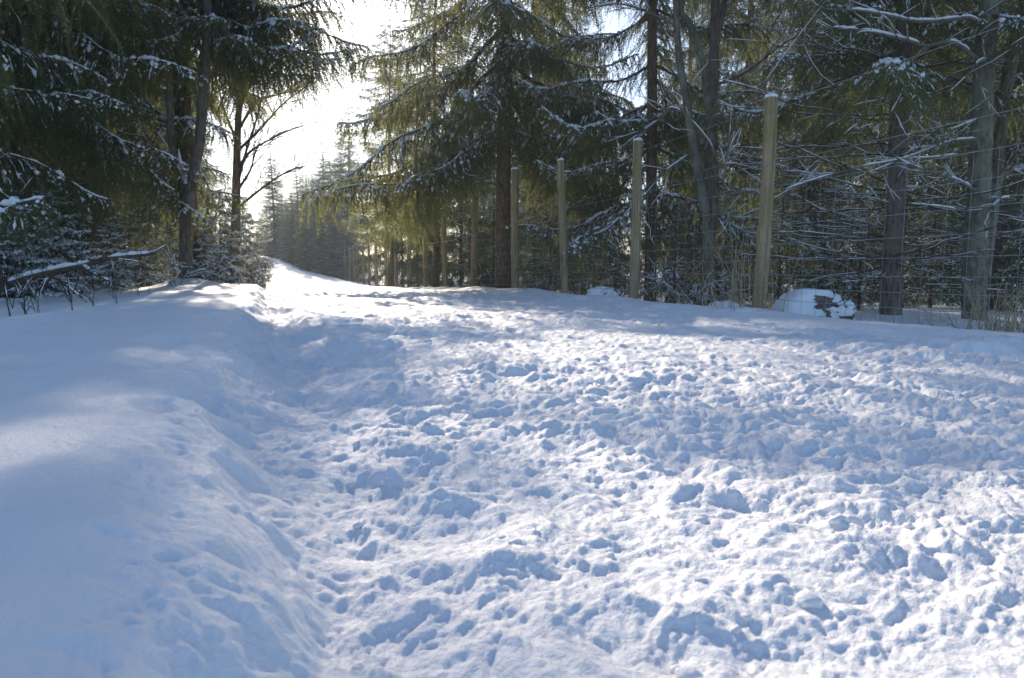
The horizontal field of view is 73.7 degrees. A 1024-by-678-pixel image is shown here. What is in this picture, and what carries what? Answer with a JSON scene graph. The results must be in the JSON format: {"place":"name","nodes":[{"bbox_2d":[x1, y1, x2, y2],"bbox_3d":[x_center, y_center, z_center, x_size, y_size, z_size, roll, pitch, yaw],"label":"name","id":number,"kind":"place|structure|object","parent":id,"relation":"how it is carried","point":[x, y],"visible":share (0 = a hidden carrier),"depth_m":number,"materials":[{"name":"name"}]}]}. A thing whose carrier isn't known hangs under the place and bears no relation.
{"place":"outdoors","nodes":[
{"label":"outdoors","id":0,"kind":"place"},
{"bbox_2d":[0,254,1023,677],"bbox_3d":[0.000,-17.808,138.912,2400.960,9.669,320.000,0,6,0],"label":"ground","id":1,"kind":"structure","parent":0,"point":[114,460],"depth_m":1.16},
{"bbox_2d":[0,254,19,315],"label":"dry weed","id":2,"kind":"object","parent":1,"relation":"on","point":[2,280],"visible":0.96,"depth_m":4.69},
{"bbox_2d":[0,217,31,297],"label":"young spruce","id":3,"kind":"object","parent":1,"relation":"on","point":[3,254],"visible":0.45,"depth_m":7.82,"materials":[{"name":"green plant"}]},
{"bbox_2d":[7,244,32,313],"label":"dry weed","id":4,"kind":"object","parent":1,"relation":"on","point":[23,292],"visible":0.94,"depth_m":4.89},
{"bbox_2d":[0,210,49,297],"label":"young spruce","id":5,"kind":"object","parent":1,"relation":"on","point":[20,243],"visible":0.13,"depth_m":8.09,"materials":[{"name":"green plant"}]},
{"bbox_2d":[14,254,49,312],"bbox_3d":[-3.664,-0.388,5.198,0.212,0.525,0.275,3,7,29],"label":"dry weed","id":6,"kind":"object","parent":1,"relation":"on","point":[37,289],"visible":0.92,"depth_m":5.19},
{"bbox_2d":[0,189,70,297],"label":"young spruce","id":7,"kind":"object","parent":1,"relation":"on","point":[36,260],"visible":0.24,"depth_m":8.15,"materials":[{"name":"green plant"}]},
{"bbox_2d":[0,1,119,275],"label":"spruce tree","id":8,"kind":"object","parent":1,"relation":"on","point":[54,214],"visible":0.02,"depth_m":18.84,"materials":[{"name":"green plant"}]},
{"bbox_2d":[28,180,107,294],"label":"young spruce","id":9,"kind":"object","parent":1,"relation":"on","point":[72,254],"visible":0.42,"depth_m":8.80,"materials":[{"name":"green plant"}]},
{"bbox_2d":[43,260,93,309],"bbox_3d":[-3.245,-0.357,4.978,0.274,0.446,0.269,3,7,30],"label":"dry weed","id":10,"kind":"object","parent":1,"relation":"on","point":[69,294],"visible":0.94,"depth_m":4.99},
{"bbox_2d":[0,0,146,273],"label":"spruce tree","id":11,"kind":"object","parent":1,"relation":"on","point":[14,201],"visible":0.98,"depth_m":7.95,"materials":[{"name":"green plant"}]},
{"bbox_2d":[63,255,103,304],"bbox_3d":[-3.390,-0.424,5.414,0.206,0.488,0.255,2,6,20],"label":"dry weed","id":12,"kind":"object","parent":1,"relation":"on","point":[90,288],"visible":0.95,"depth_m":5.46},
{"bbox_2d":[0,233,200,302],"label":"fallen branch","id":13,"kind":"object","parent":1,"relation":"on","point":[56,269],"visible":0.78,"depth_m":6.94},
{"bbox_2d":[0,0,210,283],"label":"spruce tree","id":14,"kind":"object","parent":1,"relation":"on","point":[110,165],"visible":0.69,"depth_m":9.17,"materials":[{"name":"green plant"}]},
{"bbox_2d":[0,5,215,283],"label":"spruce tree","id":15,"kind":"object","parent":1,"relation":"on","point":[88,237],"visible":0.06,"depth_m":13.82,"materials":[{"name":"green plant"}]},
{"bbox_2d":[83,217,140,291],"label":"young spruce","id":16,"kind":"object","parent":1,"relation":"on","point":[108,252],"visible":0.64,"depth_m":9.88,"materials":[{"name":"green plant"}]},
{"bbox_2d":[99,246,130,302],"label":"dry weed","id":17,"kind":"object","parent":1,"relation":"on","point":[110,282],"visible":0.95,"depth_m":5.76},
{"bbox_2d":[0,0,261,284],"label":"spruce tree","id":18,"kind":"object","parent":1,"relation":"on","point":[161,129],"visible":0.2,"depth_m":11.48,"materials":[{"name":"green plant"}]},
{"bbox_2d":[121,248,147,294],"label":"dry weed","id":19,"kind":"object","parent":1,"relation":"on","point":[140,267],"visible":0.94,"depth_m":6.99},
{"bbox_2d":[115,203,169,286],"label":"young spruce","id":20,"kind":"object","parent":1,"relation":"on","point":[145,282],"visible":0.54,"depth_m":12.85,"materials":[{"name":"green plant"}]},
{"bbox_2d":[87,79,211,281],"bbox_3d":[-11.673,-7.973,21.947,4.409,14.248,4.444,2,6,16],"label":"spruce tree","id":21,"kind":"object","parent":1,"relation":"on","point":[162,253],"visible":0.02,"depth_m":21.89,"materials":[{"name":"green plant"}]},
{"bbox_2d":[123,67,215,276],"bbox_3d":[-13.539,-8.250,26.880,3.611,13.903,4.080,-2,6,-17],"label":"spruce tree","id":22,"kind":"object","parent":1,"relation":"on","point":[174,275],"visible":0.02,"depth_m":27.36,"materials":[{"name":"green plant"}]},
{"bbox_2d":[119,240,221,285],"bbox_3d":[-5.291,-1.118,10.461,1.410,0.850,1.416,5,8,41],"label":"shrub","id":23,"kind":"object","parent":1,"relation":"on","point":[171,268],"visible":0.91,"depth_m":10.58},
{"bbox_2d":[142,0,242,278],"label":"bare tree","id":24,"kind":"object","parent":1,"relation":"on","point":[194,165],"visible":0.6,"depth_m":11.08,"materials":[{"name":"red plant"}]},
{"bbox_2d":[163,30,231,249],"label":"spruce tree","id":25,"kind":"object","parent":1,"relation":"on","point":[210,165],"visible":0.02,"depth_m":36.35,"materials":[{"name":"green plant"}]},
{"bbox_2d":[4,0,396,277],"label":"spruce tree","id":26,"kind":"object","parent":1,"relation":"on","point":[252,38],"visible":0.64,"depth_m":11.51,"materials":[{"name":"green plant"}]},
{"bbox_2d":[193,224,225,282],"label":"young spruce","id":27,"kind":"object","parent":1,"relation":"on","point":[203,258],"visible":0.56,"depth_m":12.27,"materials":[{"name":"green plant"}]},
{"bbox_2d":[161,244,267,284],"bbox_3d":[-5.396,-1.220,12.178,1.565,0.927,1.689,-4,7,-35],"label":"shrub","id":28,"kind":"object","parent":1,"relation":"on","point":[223,269],"visible":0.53,"depth_m":12.10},
{"bbox_2d":[199,189,257,283],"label":"young spruce","id":29,"kind":"object","parent":1,"relation":"on","point":[223,245],"visible":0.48,"depth_m":13.81,"materials":[{"name":"green plant"}]},
{"bbox_2d":[209,196,273,289],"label":"young spruce","id":30,"kind":"object","parent":1,"relation":"on","point":[259,251],"visible":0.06,"depth_m":18.79,"materials":[{"name":"green plant"}]},
{"bbox_2d":[225,207,277,289],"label":"young spruce","id":31,"kind":"object","parent":1,"relation":"on","point":[253,244],"visible":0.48,"depth_m":17.32,"materials":[{"name":"green plant"}]},
{"bbox_2d":[231,240,273,282],"bbox_3d":[-5.623,-1.649,14.543,1.321,1.174,1.250,3,6,25],"label":"shrub","id":32,"kind":"object","parent":1,"relation":"on","point":[253,269],"visible":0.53,"depth_m":14.52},
{"bbox_2d":[256,143,287,258],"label":"spruce tree","id":33,"kind":"object","parent":1,"relation":"on","point":[274,226],"visible":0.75,"depth_m":64.71,"materials":[{"name":"green plant"}]},
{"bbox_2d":[214,3,341,279],"bbox_3d":[-5.575,-4.935,16.232,4.256,7.804,2.528,3,6,25],"label":"bare tree","id":34,"kind":"object","parent":1,"relation":"on","point":[238,165],"visible":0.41,"depth_m":16.03,"materials":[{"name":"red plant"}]},
{"bbox_2d":[276,197,293,258],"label":"spruce tree","id":35,"kind":"object","parent":1,"relation":"on","point":[282,227],"visible":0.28,"depth_m":63.10,"materials":[{"name":"green plant"}]},
{"bbox_2d":[276,191,311,265],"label":"spruce tree","id":36,"kind":"object","parent":1,"relation":"on","point":[290,254],"visible":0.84,"depth_m":57.08,"materials":[{"name":"green plant"}]},
{"bbox_2d":[276,165,312,266],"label":"spruce tree","id":37,"kind":"object","parent":1,"relation":"on","point":[296,187],"visible":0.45,"depth_m":62.72,"materials":[{"name":"green plant"}]},
{"bbox_2d":[291,189,321,273],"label":"spruce tree","id":38,"kind":"object","parent":1,"relation":"on","point":[307,256],"visible":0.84,"depth_m":49.35,"materials":[{"name":"green plant"}]},
{"bbox_2d":[299,170,338,278],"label":"spruce tree","id":39,"kind":"object","parent":1,"relation":"on","point":[322,225],"visible":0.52,"depth_m":54.21,"materials":[{"name":"green plant"}]},
{"bbox_2d":[307,150,352,280],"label":"spruce tree","id":40,"kind":"object","parent":1,"relation":"on","point":[330,235],"visible":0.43,"depth_m":59.08,"materials":[{"name":"green plant"}]},
{"bbox_2d":[323,156,358,275],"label":"spruce tree","id":41,"kind":"object","parent":1,"relation":"on","point":[330,179],"visible":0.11,"depth_m":68.54,"materials":[{"name":"green plant"}]},
{"bbox_2d":[323,106,376,281],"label":"spruce tree","id":42,"kind":"object","parent":1,"relation":"on","point":[347,243],"visible":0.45,"depth_m":60.54,"materials":[{"name":"green plant"}]},
{"bbox_2d":[344,197,387,284],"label":"young spruce","id":43,"kind":"object","parent":1,"relation":"on","point":[360,266],"visible":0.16,"depth_m":43.60,"materials":[{"name":"green plant"}]},
{"bbox_2d":[358,181,414,286],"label":"young spruce","id":44,"kind":"object","parent":1,"relation":"on","point":[370,257],"visible":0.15,"depth_m":37.52,"materials":[{"name":"green plant"}]},
{"bbox_2d":[333,16,440,286],"bbox_3d":[-5.668,-8.238,31.277,4.465,12.679,4.858,-5,8,-42],"label":"spruce tree","id":45,"kind":"object","parent":1,"relation":"on","point":[363,116],"visible":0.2,"depth_m":30.98,"materials":[{"name":"green plant"}]},
{"bbox_2d":[369,208,430,286],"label":"young spruce","id":46,"kind":"object","parent":1,"relation":"on","point":[399,259],"visible":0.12,"depth_m":32.74,"materials":[{"name":"green plant"}]},
{"bbox_2d":[376,192,440,287],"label":"young spruce","id":47,"kind":"object","parent":1,"relation":"on","point":[400,252],"visible":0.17,"depth_m":28.04,"materials":[{"name":"green plant"}]},
{"bbox_2d":[361,0,495,286],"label":"spruce tree","id":48,"kind":"object","parent":1,"relation":"on","point":[436,258],"visible":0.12,"depth_m":20.11,"materials":[{"name":"green plant"}]},
{"bbox_2d":[396,198,469,287],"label":"young spruce","id":49,"kind":"object","parent":1,"relation":"on","point":[414,262],"visible":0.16,"depth_m":23.56,"materials":[{"name":"green plant"}]},
{"bbox_2d":[410,173,494,286],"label":"young spruce","id":50,"kind":"object","parent":1,"relation":"on","point":[461,262],"visible":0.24,"depth_m":20.22,"materials":[{"name":"green plant"}]},
{"bbox_2d":[441,48,485,280],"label":"spruce tree","id":51,"kind":"object","parent":1,"relation":"on","point":[454,257],"visible":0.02,"depth_m":57.13,"materials":[{"name":"green plant"}]},
{"bbox_2d":[453,253,493,287],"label":"shrub","id":52,"kind":"object","parent":1,"relation":"on","point":[480,276],"visible":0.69,"depth_m":15.13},
{"bbox_2d":[454,219,494,287],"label":"young spruce","id":53,"kind":"object","parent":1,"relation":"on","point":[484,261],"visible":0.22,"depth_m":18.31,"materials":[{"name":"green plant"}]},
{"bbox_2d":[446,167,530,287],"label":"young spruce","id":54,"kind":"object","parent":1,"relation":"on","point":[481,243],"visible":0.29,"depth_m":16.76,"materials":[{"name":"green plant"}]},
{"bbox_2d":[459,80,525,283],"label":"spruce tree","id":55,"kind":"object","parent":1,"relation":"on","point":[490,199],"visible":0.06,"depth_m":47.82,"materials":[{"name":"green plant"}]},
{"bbox_2d":[299,0,729,287],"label":"spruce tree","id":56,"kind":"object","parent":1,"relation":"on","point":[503,134],"visible":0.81,"depth_m":13.49,"materials":[{"name":"green plant"}]},
{"bbox_2d":[450,0,603,287],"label":"spruce tree","id":57,"kind":"object","parent":1,"relation":"on","point":[529,221],"visible":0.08,"depth_m":19.80,"materials":[{"name":"green plant"}]},
{"bbox_2d":[519,205,560,291],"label":"young spruce","id":58,"kind":"object","parent":1,"relation":"on","point":[526,281],"visible":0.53,"depth_m":15.32,"materials":[{"name":"green plant"}]},
{"bbox_2d":[527,215,575,291],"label":"young spruce","id":59,"kind":"object","parent":1,"relation":"on","point":[546,269],"visible":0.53,"depth_m":13.29,"materials":[{"name":"green plant"}]},
{"bbox_2d":[519,3,588,290],"bbox_3d":[1.709,-9.835,28.704,4.471,16.266,4.137,-4,7,-35],"label":"spruce tree","id":60,"kind":"object","parent":1,"relation":"on","point":[552,164],"visible":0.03,"depth_m":28.50,"materials":[{"name":"green plant"}]},
{"bbox_2d":[519,137,596,294],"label":"young spruce","id":61,"kind":"object","parent":1,"relation":"on","point":[556,219],"visible":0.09,"depth_m":18.74,"materials":[{"name":"green plant"}]},
{"bbox_2d":[524,142,624,292],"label":"young spruce","id":62,"kind":"object","parent":1,"relation":"on","point":[579,248],"visible":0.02,"depth_m":22.68,"materials":[{"name":"green plant"}]},
{"bbox_2d":[552,200,620,294],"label":"young spruce","id":63,"kind":"object","parent":1,"relation":"on","point":[581,282],"visible":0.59,"depth_m":13.05,"materials":[{"name":"green plant"}]},
{"bbox_2d":[557,1,618,289],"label":"spruce tree","id":64,"kind":"object","parent":1,"relation":"on","point":[585,29],"visible":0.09,"depth_m":32.91,"materials":[{"name":"green plant"}]},
{"bbox_2d":[548,136,656,299],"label":"young spruce","id":65,"kind":"object","parent":1,"relation":"on","point":[598,279],"visible":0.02,"depth_m":19.10,"materials":[{"name":"green plant"}]},
{"bbox_2d":[586,286,618,295],"bbox_3d":[1.235,-0.594,9.283,0.446,0.250,0.390,0,6,0],"label":"boulder","id":66,"kind":"object","parent":1,"relation":"on","point":[597,290],"visible":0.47,"depth_m":9.15,"materials":[{"name":"stone"}]},
{"bbox_2d":[589,8,627,277],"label":"spruce tree","id":67,"kind":"object","parent":1,"relation":"on","point":[605,84],"visible":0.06,"depth_m":38.15,"materials":[{"name":"green plant"}]},
{"bbox_2d":[586,194,643,296],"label":"young spruce","id":68,"kind":"object","parent":1,"relation":"on","point":[616,277],"visible":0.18,"depth_m":14.85,"materials":[{"name":"green plant"}]},
{"bbox_2d":[611,238,692,301],"bbox_3d":[2.308,-1.025,10.933,1.228,1.187,1.078,-4,7,-33],"label":"shrub","id":69,"kind":"object","parent":1,"relation":"on","point":[657,275],"visible":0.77,"depth_m":10.87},
{"bbox_2d":[502,0,828,301],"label":"spruce tree","id":70,"kind":"object","parent":1,"relation":"on","point":[652,69],"visible":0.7,"depth_m":12.15,"materials":[{"name":"green plant"}]},
{"bbox_2d":[603,88,741,302],"bbox_3d":[3.862,-3.174,16.701,3.084,5.884,3.544,-5,8,-40],"label":"young spruce","id":71,"kind":"object","parent":1,"relation":"on","point":[695,254],"visible":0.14,"depth_m":16.50,"materials":[{"name":"green plant"}]},
{"bbox_2d":[644,202,701,303],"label":"young spruce","id":72,"kind":"object","parent":1,"relation":"on","point":[675,258],"visible":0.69,"depth_m":11.85,"materials":[{"name":"green plant"}]},
{"bbox_2d":[561,0,797,305],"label":"bare tree","id":73,"kind":"object","parent":1,"relation":"on","point":[694,154],"visible":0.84,"depth_m":10.08,"materials":[{"name":"brown plant"}]},
{"bbox_2d":[338,18,1023,331],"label":"wire fence","id":74,"kind":"object","parent":1,"relation":"on","point":[765,225],"visible":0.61,"depth_m":8.08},
{"bbox_2d":[640,0,729,292],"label":"spruce tree","id":75,"kind":"object","parent":1,"relation":"on","point":[671,7],"visible":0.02,"depth_m":29.83,"materials":[{"name":"green plant"}]},
{"bbox_2d":[639,252,745,306],"bbox_3d":[2.519,-0.760,9.803,1.534,0.968,1.187,0,6,0],"label":"shrub","id":76,"kind":"object","parent":1,"relation":"on","point":[699,293],"visible":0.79,"depth_m":9.60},
{"bbox_2d":[670,233,743,306],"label":"dry grass","id":77,"kind":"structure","parent":1,"relation":"on","point":[707,288],"depth_m":6.51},
{"bbox_2d":[594,1,846,301],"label":"bare tree","id":78,"kind":"object","parent":1,"relation":"on","point":[726,154],"visible":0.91,"depth_m":7.44,"materials":[{"name":"brown plant"}]},
{"bbox_2d":[641,0,805,287],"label":"spruce tree","id":79,"kind":"object","parent":1,"relation":"on","point":[743,174],"visible":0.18,"depth_m":16.87,"materials":[{"name":"green plant"}]},
{"bbox_2d":[708,300,742,308],"bbox_3d":[2.077,-0.285,6.598,0.331,0.176,0.272,0,6,0],"label":"boulder","id":80,"kind":"object","parent":1,"relation":"on","point":[727,303],"visible":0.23,"depth_m":6.51,"materials":[{"name":"stone"}]},
{"bbox_2d":[690,191,770,307],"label":"young spruce","id":81,"kind":"object","parent":1,"relation":"on","point":[728,262],"visible":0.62,"depth_m":10.36,"materials":[{"name":"green plant"}]},
{"bbox_2d":[656,0,822,301],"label":"spruce tree","id":82,"kind":"object","parent":1,"relation":"on","point":[755,154],"visible":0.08,"depth_m":20.67,"materials":[{"name":"green plant"}]},
{"bbox_2d":[713,3,778,291],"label":"spruce tree","id":83,"kind":"object","parent":1,"relation":"on","point":[734,147],"visible":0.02,"depth_m":30.47,"materials":[{"name":"green plant"}]},
{"bbox_2d":[694,217,812,311],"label":"dry grass","id":84,"kind":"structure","parent":1,"relation":"on","point":[741,296],"depth_m":5.84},
{"bbox_2d":[700,0,820,298],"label":"bare tree","id":85,"kind":"object","parent":1,"relation":"on","point":[717,18],"visible":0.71,"depth_m":11.49,"materials":[{"name":"brown plant"}]},
{"bbox_2d":[714,1,809,265],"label":"spruce tree","id":86,"kind":"object","parent":1,"relation":"on","point":[769,91],"visible":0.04,"depth_m":25.50,"materials":[{"name":"green plant"}]},
{"bbox_2d":[740,164,827,307],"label":"young spruce","id":87,"kind":"object","parent":1,"relation":"on","point":[779,293],"visible":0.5,"depth_m":12.32,"materials":[{"name":"green plant"}]},
{"bbox_2d":[771,288,856,319],"bbox_3d":[2.768,-0.255,6.339,0.732,0.446,0.594,0,6,0],"label":"boulder","id":88,"kind":"object","parent":1,"relation":"on","point":[793,305],"visible":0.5,"depth_m":6.09,"materials":[{"name":"stone"}]},
{"bbox_2d":[748,0,889,288],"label":"spruce tree","id":89,"kind":"object","parent":1,"relation":"on","point":[807,194],"visible":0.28,"depth_m":18.20,"materials":[{"name":"green plant"}]},
{"bbox_2d":[785,179,858,300],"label":"young spruce","id":90,"kind":"object","parent":1,"relation":"on","point":[805,275],"visible":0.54,"depth_m":11.35,"materials":[{"name":"green plant"}]},
{"bbox_2d":[768,4,875,295],"bbox_3d":[12.026,-9.739,27.326,4.503,18.084,5.088,-1,6,-8],"label":"spruce tree","id":91,"kind":"object","parent":1,"relation":"on","point":[799,198],"visible":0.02,"depth_m":27.21,"materials":[{"name":"green plant"}]},
{"bbox_2d":[768,0,887,288],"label":"spruce tree","id":92,"kind":"object","parent":1,"relation":"on","point":[808,204],"visible":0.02,"depth_m":22.30,"materials":[{"name":"green plant"}]},
{"bbox_2d":[816,169,909,311],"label":"young spruce","id":93,"kind":"object","parent":1,"relation":"on","point":[858,296],"visible":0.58,"depth_m":10.25,"materials":[{"name":"green plant"}]},
{"bbox_2d":[708,0,1023,315],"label":"spruce tree","id":94,"kind":"object","parent":1,"relation":"on","point":[858,89],"visible":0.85,"depth_m":8.03,"materials":[{"name":"green plant"}]},
{"bbox_2d":[827,3,939,284],"bbox_3d":[12.780,-9.844,23.390,4.384,17.279,3.940,-3,6,-26],"label":"spruce tree","id":95,"kind":"object","parent":1,"relation":"on","point":[880,166],"visible":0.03,"depth_m":23.58,"materials":[{"name":"green plant"}]},
{"bbox_2d":[844,160,949,303],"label":"young spruce","id":96,"kind":"object","parent":1,"relation":"on","point":[908,231],"visible":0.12,"depth_m":14.22,"materials":[{"name":"green plant"}]},
{"bbox_2d":[774,0,1023,320],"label":"bare tree","id":97,"kind":"object","parent":1,"relation":"on","point":[985,133],"visible":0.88,"depth_m":7.50,"materials":[{"name":"brown plant"}]},
{"bbox_2d":[871,158,965,308],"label":"young spruce","id":98,"kind":"object","parent":1,"relation":"on","point":[933,280],"visible":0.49,"depth_m":10.86,"materials":[{"name":"green plant"}]},
{"bbox_2d":[828,1,1015,302],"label":"spruce tree","id":99,"kind":"object","parent":1,"relation":"on","point":[920,183],"visible":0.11,"depth_m":18.36,"materials":[{"name":"green plant"}]},
{"bbox_2d":[867,0,1023,310],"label":"spruce tree","id":100,"kind":"object","parent":1,"relation":"on","point":[1014,167],"visible":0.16,"depth_m":10.26,"materials":[{"name":"green plant"}]},
{"bbox_2d":[904,161,989,306],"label":"young spruce","id":101,"kind":"object","parent":1,"relation":"on","point":[958,276],"visible":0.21,"depth_m":12.91,"materials":[{"name":"green plant"}]},
{"bbox_2d":[876,273,1023,332],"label":"dry grass","id":102,"kind":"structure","parent":1,"relation":"on","point":[1011,326],"depth_m":4.82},
{"bbox_2d":[905,49,1023,299],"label":"spruce tree","id":103,"kind":"object","parent":1,"relation":"on","point":[1021,262],"visible":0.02,"depth_m":19.77,"materials":[{"name":"green plant"}]},
{"bbox_2d":[906,0,1023,303],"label":"spruce tree","id":104,"kind":"object","parent":1,"relation":"on","point":[966,117],"visible":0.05,"depth_m":14.31,"materials":[{"name":"green plant"}]},
{"bbox_2d":[959,175,1023,313],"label":"young spruce","id":105,"kind":"object","parent":1,"relation":"on","point":[1000,272],"visible":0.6,"depth_m":9.89,"materials":[{"name":"green plant"}]},
{"bbox_2d":[22,0,1014,265],"label":"sky","id":106,"kind":"structure","parent":0,"point":[366,21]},
{"bbox_2d":[124,257,1023,677],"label":"path","id":107,"kind":"structure","parent":0,"point":[424,571],"depth_m":1.19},
{"bbox_2d":[281,329,989,677],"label":"snow lumps","id":108,"kind":"object","parent":107,"relation":"on","point":[806,598],"visible":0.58,"depth_m":1.03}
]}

